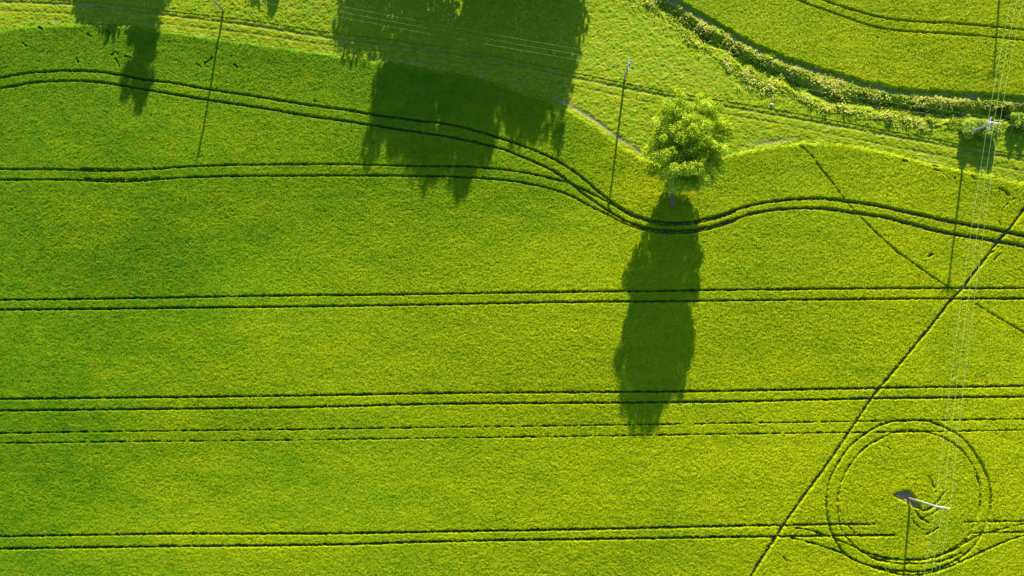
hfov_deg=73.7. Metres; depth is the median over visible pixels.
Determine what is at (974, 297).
power cable
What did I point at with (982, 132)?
willow bush
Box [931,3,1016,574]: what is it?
power cable
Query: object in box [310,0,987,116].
power cable
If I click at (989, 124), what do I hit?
utility pole
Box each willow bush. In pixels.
[960,118,1001,139]
[1009,112,1023,129]
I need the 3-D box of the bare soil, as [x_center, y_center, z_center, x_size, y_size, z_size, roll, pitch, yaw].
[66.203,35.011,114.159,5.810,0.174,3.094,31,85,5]
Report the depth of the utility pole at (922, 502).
108.58 m
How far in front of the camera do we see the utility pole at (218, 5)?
126.66 m
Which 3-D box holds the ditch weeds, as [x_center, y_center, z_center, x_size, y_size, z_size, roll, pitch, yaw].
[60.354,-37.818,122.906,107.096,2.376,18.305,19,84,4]
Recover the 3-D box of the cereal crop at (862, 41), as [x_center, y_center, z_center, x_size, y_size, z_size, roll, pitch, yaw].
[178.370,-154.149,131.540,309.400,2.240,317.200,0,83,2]
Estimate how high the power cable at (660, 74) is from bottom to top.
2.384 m
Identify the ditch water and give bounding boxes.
[668,11,1008,119]
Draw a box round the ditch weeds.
[632,0,1023,145]
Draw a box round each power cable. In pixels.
[293,2,987,122]
[306,10,987,128]
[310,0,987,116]
[924,3,1010,573]
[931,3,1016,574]
[938,2,1022,575]
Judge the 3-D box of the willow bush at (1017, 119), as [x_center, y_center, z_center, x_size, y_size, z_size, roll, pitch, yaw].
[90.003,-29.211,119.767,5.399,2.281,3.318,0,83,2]
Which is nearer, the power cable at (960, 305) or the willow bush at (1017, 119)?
the power cable at (960, 305)
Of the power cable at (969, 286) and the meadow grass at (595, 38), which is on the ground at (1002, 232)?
the meadow grass at (595, 38)
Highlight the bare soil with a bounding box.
[893,490,918,508]
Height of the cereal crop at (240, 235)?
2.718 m
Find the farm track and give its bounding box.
[0,0,1023,175]
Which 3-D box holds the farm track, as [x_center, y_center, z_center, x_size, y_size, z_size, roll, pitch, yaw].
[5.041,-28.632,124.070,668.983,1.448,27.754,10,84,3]
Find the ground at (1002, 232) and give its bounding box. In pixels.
[0,0,1023,575]
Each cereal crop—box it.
[0,23,1023,575]
[671,0,1023,98]
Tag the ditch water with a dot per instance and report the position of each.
(707, 40)
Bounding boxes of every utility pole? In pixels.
[213,0,223,11]
[624,57,629,79]
[907,497,949,508]
[970,117,999,132]
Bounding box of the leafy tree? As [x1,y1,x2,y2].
[640,88,734,206]
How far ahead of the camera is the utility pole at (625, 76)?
118.75 m
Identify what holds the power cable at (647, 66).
hanging from the utility pole at (989, 124)
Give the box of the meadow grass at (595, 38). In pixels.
[0,0,1023,181]
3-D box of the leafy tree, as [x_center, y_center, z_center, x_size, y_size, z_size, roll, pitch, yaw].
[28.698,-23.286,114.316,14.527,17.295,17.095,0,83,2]

